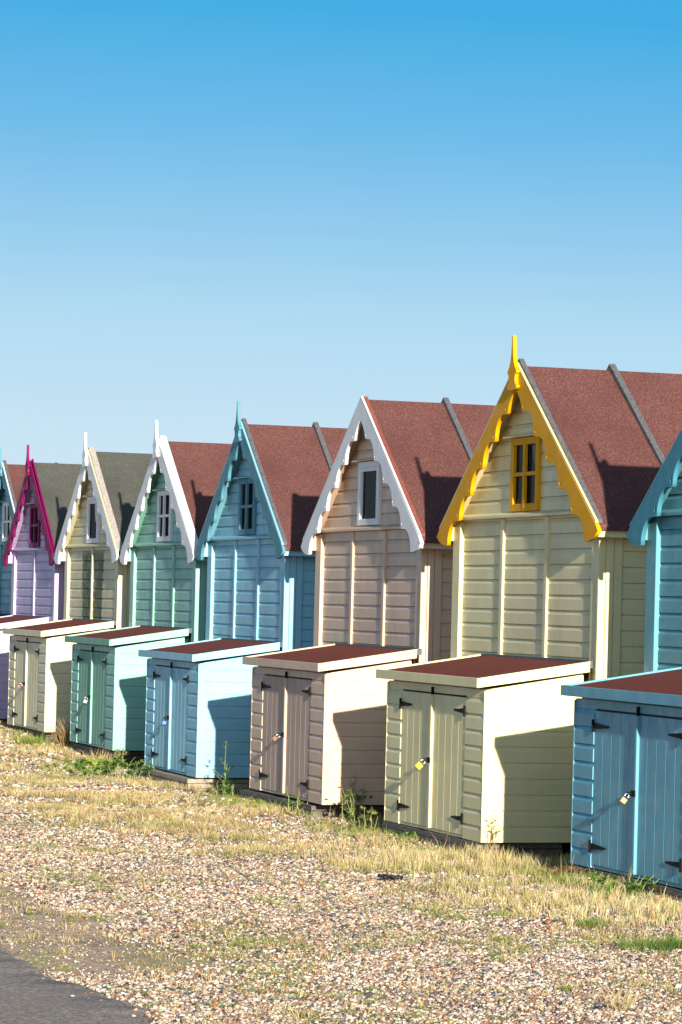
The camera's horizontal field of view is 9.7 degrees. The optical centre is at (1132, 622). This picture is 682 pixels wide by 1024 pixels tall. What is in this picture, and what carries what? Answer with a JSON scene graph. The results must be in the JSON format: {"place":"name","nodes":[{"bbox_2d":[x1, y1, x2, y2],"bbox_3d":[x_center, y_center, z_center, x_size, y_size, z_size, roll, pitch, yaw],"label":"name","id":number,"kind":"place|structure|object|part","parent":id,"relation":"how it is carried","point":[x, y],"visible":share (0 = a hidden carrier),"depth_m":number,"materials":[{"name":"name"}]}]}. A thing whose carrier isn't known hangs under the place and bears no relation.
{"place":"outdoors","nodes":[
{"label":"outdoors","id":0,"kind":"place"},
{"bbox_2d":[0,947,147,1023],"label":"path","id":1,"kind":"structure","parent":0,"point":[29,994],"depth_m":16.29,"materials":[{"name":"grey asphalt"}]},
{"bbox_2d":[0,719,681,1023],"bbox_3d":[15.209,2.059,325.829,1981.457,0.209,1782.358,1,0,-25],"label":"ground","id":2,"kind":"structure","parent":0,"point":[88,937],"depth_m":19.13,"materials":[{"name":"beige gravel"}]},
{"bbox_2d":[0,613,10,616],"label":"storage locker","id":3,"kind":"object","parent":2,"relation":"on","point":[4,614],"visible":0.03,"depth_m":52.72,"materials":[{"name":"paint"}]},
{"bbox_2d":[0,615,51,718],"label":"storage locker","id":4,"kind":"object","parent":2,"relation":"on","point":[12,621],"visible":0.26,"depth_m":47.24,"materials":[{"name":"purple paint"}]},
{"bbox_2d":[0,448,56,613],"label":"beach hut","id":5,"kind":"object","parent":2,"relation":"on","point":[12,476],"visible":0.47,"depth_m":53.07,"materials":[{"name":"paint"}]},
{"bbox_2d":[0,500,11,541],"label":"window","id":6,"kind":"structure","parent":5,"relation":"in","point":[6,518],"depth_m":53.16,"materials":[{"name":"white paint"}]},
{"bbox_2d":[9,731,50,745],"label":"grass tuft","id":7,"kind":"object","parent":2,"relation":"on","point":[26,739],"visible":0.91,"depth_m":42.42,"materials":[{"name":"green plant"}]},
{"bbox_2d":[13,725,69,740],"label":"timber base","id":8,"kind":"object","parent":2,"relation":"on","point":[40,733],"visible":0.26,"depth_m":43.68,"materials":[{"name":"wood"}]},
{"bbox_2d":[3,618,115,731],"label":"storage locker","id":9,"kind":"object","parent":8,"relation":"on","point":[40,662],"visible":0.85,"depth_m":43.52,"materials":[{"name":"paint"}]},
{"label":"door","id":10,"kind":"part","parent":9,"relation":"part of","materials":[{"name":"paint"}]},
{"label":"door","id":11,"kind":"part","parent":9,"relation":"part of","materials":[{"name":"paint"}]},
{"bbox_2d":[2,445,81,621],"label":"beach hut","id":12,"kind":"object","parent":2,"relation":"on","point":[39,517],"visible":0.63,"depth_m":48.55,"materials":[{"name":"purple paint"}]},
{"bbox_2d":[26,502,40,546],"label":"window","id":13,"kind":"structure","parent":12,"relation":"in","point":[35,524],"depth_m":48.71,"materials":[{"name":"paint"}]},
{"bbox_2d":[42,718,77,745],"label":"grass tuft","id":14,"kind":"object","parent":2,"relation":"on","point":[65,739],"visible":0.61,"depth_m":42.17,"materials":[{"name":"brown plant"}]},
{"bbox_2d":[41,757,114,771],"bbox_3d":[-10.309,1.426,38.128,0.548,0.223,0.840,1,0,27],"label":"weed","id":15,"kind":"object","parent":2,"relation":"on","point":[90,761],"visible":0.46,"depth_m":38.02,"materials":[{"name":"green plant"}]},
{"bbox_2d":[80,747,111,765],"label":"grass tuft","id":16,"kind":"object","parent":2,"relation":"on","point":[100,757],"visible":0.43,"depth_m":39.35,"materials":[{"name":"beige plant"}]},
{"bbox_2d":[54,432,151,629],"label":"beach hut","id":17,"kind":"object","parent":2,"relation":"on","point":[104,499],"visible":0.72,"depth_m":44.71,"materials":[{"name":"paint"}]},
{"bbox_2d":[82,494,99,542],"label":"window","id":18,"kind":"structure","parent":17,"relation":"in","point":[93,517],"depth_m":44.99,"materials":[{"name":"white paint"}]},
{"bbox_2d":[73,743,144,765],"bbox_3d":[-10.636,1.398,40.642,0.580,0.172,2.300,1,0,-25],"label":"timber base","id":19,"kind":"object","parent":2,"relation":"on","point":[135,756],"visible":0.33,"depth_m":39.69,"materials":[{"name":"black wood"}]},
{"bbox_2d":[64,625,191,750],"bbox_3d":[-10.544,0.664,40.532,0.838,1.258,2.696,1,0,-25],"label":"storage locker","id":20,"kind":"object","parent":19,"relation":"on","point":[108,674],"visible":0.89,"depth_m":39.54,"materials":[{"name":"green paint"}]},
{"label":"door","id":21,"kind":"part","parent":20,"relation":"part of","materials":[{"name":"green paint"}]},
{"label":"door","id":22,"kind":"part","parent":20,"relation":"part of","materials":[{"name":"green paint"}]},
{"bbox_2d":[71,755,158,780],"bbox_3d":[-9.736,1.380,36.870,0.973,0.282,0.682,1,0,-35],"label":"weed","id":23,"kind":"object","parent":2,"relation":"on","point":[106,763],"visible":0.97,"depth_m":36.79,"materials":[{"name":"green plant"}]},
{"bbox_2d":[106,746,128,767],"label":"weed","id":24,"kind":"object","parent":2,"relation":"on","point":[116,751],"visible":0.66,"depth_m":39.13,"materials":[{"name":"green plant"}]},
{"bbox_2d":[119,420,231,642],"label":"beach hut","id":25,"kind":"object","parent":2,"relation":"on","point":[168,578],"visible":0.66,"depth_m":40.77,"materials":[{"name":"green paint"}]},
{"bbox_2d":[152,488,173,541],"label":"window","id":26,"kind":"structure","parent":25,"relation":"in","point":[164,533],"depth_m":40.96,"materials":[{"name":"white paint"}]},
{"bbox_2d":[138,767,251,790],"bbox_3d":[-8.848,1.513,36.666,0.695,0.172,2.460,1,0,-25],"label":"timber base","id":27,"kind":"object","parent":2,"relation":"on","point":[201,783],"visible":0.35,"depth_m":35.63,"materials":[{"name":"beige wood"}]},
{"bbox_2d":[138,638,281,777],"bbox_3d":[-8.756,0.784,36.645,0.838,1.258,2.656,1,0,-25],"label":"storage locker","id":28,"kind":"object","parent":27,"relation":"on","point":[198,696],"visible":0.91,"depth_m":35.55,"materials":[{"name":"blue paint"}]},
{"bbox_3d":[-9.253,0.901,36.917,0.052,0.956,0.847,1,0,-25],"label":"door","id":29,"kind":"part","parent":28,"relation":"part of","materials":[{"name":"blue paint"}]},
{"bbox_3d":[-8.897,0.909,36.144,0.052,0.956,0.847,1,0,-25],"label":"door","id":30,"kind":"part","parent":28,"relation":"part of","materials":[{"name":"blue paint"}]},
{"bbox_2d":[206,778,234,796],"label":"weed","id":31,"kind":"object","parent":2,"relation":"on","point":[225,788],"visible":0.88,"depth_m":34.09,"materials":[{"name":"green plant"}]},
{"bbox_2d":[211,741,236,794],"bbox_3d":[-8.066,1.306,34.368,0.171,0.508,0.252,1,0,10],"label":"weed","id":32,"kind":"object","parent":2,"relation":"on","point":[226,771],"visible":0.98,"depth_m":34.36,"materials":[{"name":"green plant"}]},
{"bbox_2d":[195,401,347,651],"bbox_3d":[-7.034,-0.263,37.889,3.538,3.648,4.056,1,0,-25],"label":"beach hut","id":33,"kind":"object","parent":2,"relation":"on","point":[260,563],"visible":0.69,"depth_m":36.87,"materials":[{"name":"blue paint"}]},
{"bbox_2d":[233,475,257,534],"bbox_3d":[-8.537,-1.129,37.236,0.072,0.571,0.860,1,0,-25],"label":"window","id":34,"kind":"structure","parent":33,"relation":"in","point":[247,500],"depth_m":37.19,"materials":[{"name":"paint"}]},
{"bbox_2d":[282,791,307,812],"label":"weed","id":35,"kind":"object","parent":2,"relation":"on","point":[299,801],"visible":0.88,"depth_m":31.20,"materials":[{"name":"green plant"}]},
{"bbox_2d":[242,790,383,817],"bbox_3d":[-6.849,1.526,32.340,0.645,0.128,2.650,1,0,-25],"label":"timber base","id":36,"kind":"object","parent":2,"relation":"on","point":[322,810],"visible":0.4,"depth_m":31.28,"materials":[{"name":"wood"}]},
{"bbox_2d":[242,643,421,804],"bbox_3d":[-6.690,0.815,32.161,0.838,1.258,2.862,1,0,-25],"label":"storage locker","id":37,"kind":"object","parent":36,"relation":"on","point":[321,711],"visible":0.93,"depth_m":31.06,"materials":[{"name":"pink paint"}]},
{"bbox_3d":[-7.202,0.931,32.466,0.052,0.956,0.915,1,0,-25],"label":"door","id":38,"kind":"part","parent":37,"relation":"part of","materials":[{"name":"pink paint"}]},
{"bbox_3d":[-6.817,0.941,31.631,0.052,0.956,0.915,1,0,-25],"label":"door","id":39,"kind":"part","parent":37,"relation":"part of","materials":[{"name":"pink paint"}]},
{"bbox_2d":[0,724,681,1023],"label":"shingle","id":40,"kind":"object","parent":2,"relation":"on","point":[487,972],"visible":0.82,"depth_m":20.36,"materials":[{"name":"beige gravel"}]},
{"bbox_2d":[377,874,402,879],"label":"seaweed","id":41,"kind":"object","parent":40,"relation":"on","point":[386,877],"visible":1,"depth_m":23.89,"materials":[{"name":"black plant"}]},
{"bbox_2d":[0,721,681,1023],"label":"dry grass","id":42,"kind":"structure","parent":2,"relation":"on","point":[576,897],"depth_m":25.32,"materials":[{"name":"beige plant"}]},
{"bbox_2d":[342,772,366,816],"bbox_3d":[-6.199,1.365,30.820,0.163,0.428,0.245,1,0,45],"label":"weed","id":43,"kind":"object","parent":2,"relation":"on","point":[353,795],"visible":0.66,"depth_m":30.79,"materials":[{"name":"green plant"}]},
{"bbox_2d":[339,805,381,830],"bbox_3d":[-5.818,1.487,29.213,0.360,0.222,0.202,1,0,43],"label":"weed","id":44,"kind":"object","parent":2,"relation":"on","point":[361,816],"visible":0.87,"depth_m":29.22,"materials":[{"name":"green plant"}]},
{"bbox_2d":[339,787,381,823],"bbox_3d":[-6.037,1.435,30.204,0.345,0.313,0.190,1,0,17],"label":"weed","id":45,"kind":"object","parent":2,"relation":"on","point":[357,809],"visible":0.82,"depth_m":30.20,"materials":[{"name":"green plant"}]},
{"bbox_2d":[301,396,495,663],"bbox_3d":[-4.977,-0.142,33.454,3.509,3.509,4.277,1,0,-25],"label":"beach hut","id":46,"kind":"object","parent":2,"relation":"on","point":[383,566],"visible":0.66,"depth_m":32.43,"materials":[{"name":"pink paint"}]},
{"bbox_2d":[351,458,382,525],"bbox_3d":[-6.490,-1.108,32.795,0.072,0.571,0.860,1,0,-25],"label":"window","id":47,"kind":"structure","parent":46,"relation":"in","point":[369,501],"depth_m":32.78,"materials":[{"name":"white paint"}]},
{"bbox_2d":[389,829,416,839],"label":"weed","id":48,"kind":"object","parent":2,"relation":"on","point":[405,834],"visible":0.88,"depth_m":27.97,"materials":[{"name":"green plant"}]},
{"bbox_2d":[382,821,562,857],"bbox_3d":[-4.786,1.569,27.885,0.625,0.128,2.670,1,0,-25],"label":"timber base","id":49,"kind":"object","parent":2,"relation":"on","point":[521,848],"visible":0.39,"depth_m":26.81,"materials":[{"name":"brown wood"}]},
{"bbox_2d":[376,654,593,842],"bbox_3d":[-4.696,0.870,27.833,0.838,1.258,2.862,1,0,-25],"label":"storage locker","id":50,"kind":"object","parent":49,"relation":"on","point":[481,735],"visible":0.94,"depth_m":26.71,"materials":[{"name":"beige paint"}]},
{"bbox_3d":[-5.208,0.987,28.137,0.052,0.956,0.915,1,0,-25],"label":"door","id":51,"kind":"part","parent":50,"relation":"part of","materials":[{"name":"beige paint"}]},
{"bbox_2d":[415,759,424,769],"bbox_3d":[-5.103,1.017,27.713,0.076,0.077,0.027,1,0,-25],"label":"padlock","id":52,"kind":"object","parent":50,"relation":"hanging from","point":[418,765],"visible":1,"depth_m":27.70,"materials":[{"name":"yellow metal"}]},
{"bbox_3d":[-4.824,0.996,27.302,0.052,0.956,0.915,1,0,-25],"label":"door","id":53,"kind":"part","parent":50,"relation":"part of","materials":[{"name":"beige paint"}]},
{"bbox_2d":[481,807,502,852],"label":"weed","id":54,"kind":"object","parent":2,"relation":"on","point":[496,830],"visible":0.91,"depth_m":26.44,"materials":[{"name":"beige plant"}]},
{"bbox_2d":[527,873,579,884],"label":"grass tuft","id":55,"kind":"object","parent":2,"relation":"on","point":[559,879],"visible":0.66,"depth_m":23.53,"materials":[{"name":"green plant"}]},
{"bbox_2d":[437,336,681,853],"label":"beach hut","id":56,"kind":"object","parent":2,"relation":"on","point":[558,478],"visible":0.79,"depth_m":28.03,"materials":[{"name":"beige paint"}]},
{"bbox_2d":[503,433,542,511],"bbox_3d":[-4.485,-1.104,28.445,0.072,0.571,0.860,1,0,-25],"label":"window","id":57,"kind":"structure","parent":56,"relation":"in","point":[526,452],"depth_m":28.39,"materials":[{"name":"yellow paint"}]},
{"bbox_2d":[538,866,585,876],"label":"weed","id":58,"kind":"object","parent":2,"relation":"on","point":[568,869],"visible":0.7,"depth_m":24.20,"materials":[{"name":"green plant"}]},
{"bbox_2d":[554,984,577,990],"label":"grass tuft","id":59,"kind":"object","parent":2,"relation":"on","point":[567,987],"visible":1,"depth_m":17.55,"materials":[{"name":"green plant"}]},
{"bbox_2d":[574,915,611,928],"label":"grass tuft","id":60,"kind":"object","parent":2,"relation":"on","point":[589,922],"visible":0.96,"depth_m":20.73,"materials":[{"name":"green plant"}]},
{"bbox_2d":[590,978,645,1011],"bbox_3d":[-2.172,1.590,16.484,0.326,0.141,0.344,1,0,-25],"label":"grass tuft","id":61,"kind":"object","parent":2,"relation":"on","point":[623,1007],"visible":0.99,"depth_m":16.47,"materials":[{"name":"beige plant"}]},
{"bbox_2d":[587,871,658,894],"bbox_3d":[-3.010,1.543,22.852,0.474,0.154,0.433,1,0,-25],"label":"weed","id":62,"kind":"object","parent":2,"relation":"on","point":[635,885],"visible":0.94,"depth_m":22.81,"materials":[{"name":"green plant"}]},
{"bbox_2d":[572,865,681,900],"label":"timber base","id":63,"kind":"object","parent":2,"relation":"on","point":[676,892],"visible":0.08,"depth_m":23.08,"materials":[{"name":"brown wood"}]},
{"bbox_2d":[560,667,681,887],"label":"storage locker","id":64,"kind":"object","parent":63,"relation":"on","point":[627,734],"visible":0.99,"depth_m":23.51,"materials":[{"name":"teal paint"}]},
{"bbox_3d":[-3.172,1.033,23.718,0.052,0.956,0.919,1,0,-25],"label":"door","id":65,"kind":"part","parent":64,"relation":"part of","materials":[{"name":"teal paint"}]},
{"bbox_2d":[619,793,628,803],"bbox_3d":[-3.060,1.061,23.295,0.061,0.068,0.023,1,0,-25],"label":"padlock","id":66,"kind":"object","parent":64,"relation":"hanging from","point":[623,800],"visible":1,"depth_m":23.28,"materials":[{"name":"gold metal"}]},
{"bbox_3d":[-2.786,1.042,22.879,0.052,0.956,0.919,1,0,-25],"label":"door","id":67,"kind":"part","parent":64,"relation":"part of","materials":[{"name":"teal paint"}]},
{"bbox_2d":[612,933,681,951],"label":"grass tuft","id":68,"kind":"object","parent":2,"relation":"on","point":[672,944],"visible":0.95,"depth_m":19.64,"materials":[{"name":"green plant"}]},
{"bbox_2d":[626,429,681,671],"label":"beach hut","id":69,"kind":"object","parent":2,"relation":"on","point":[656,524],"visible":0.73,"depth_m":25.35,"materials":[{"name":"paint"}]},
{"bbox_2d":[0,721,681,1023],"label":"green grass","id":70,"kind":"structure","parent":0,"point":[356,830],"depth_m":20.95,"materials":[{"name":"plant"}]},
{"bbox_2d":[0,0,681,464],"label":"sky","id":71,"kind":"structure","parent":0,"point":[294,212],"materials":[{"name":"blue"}]}
]}

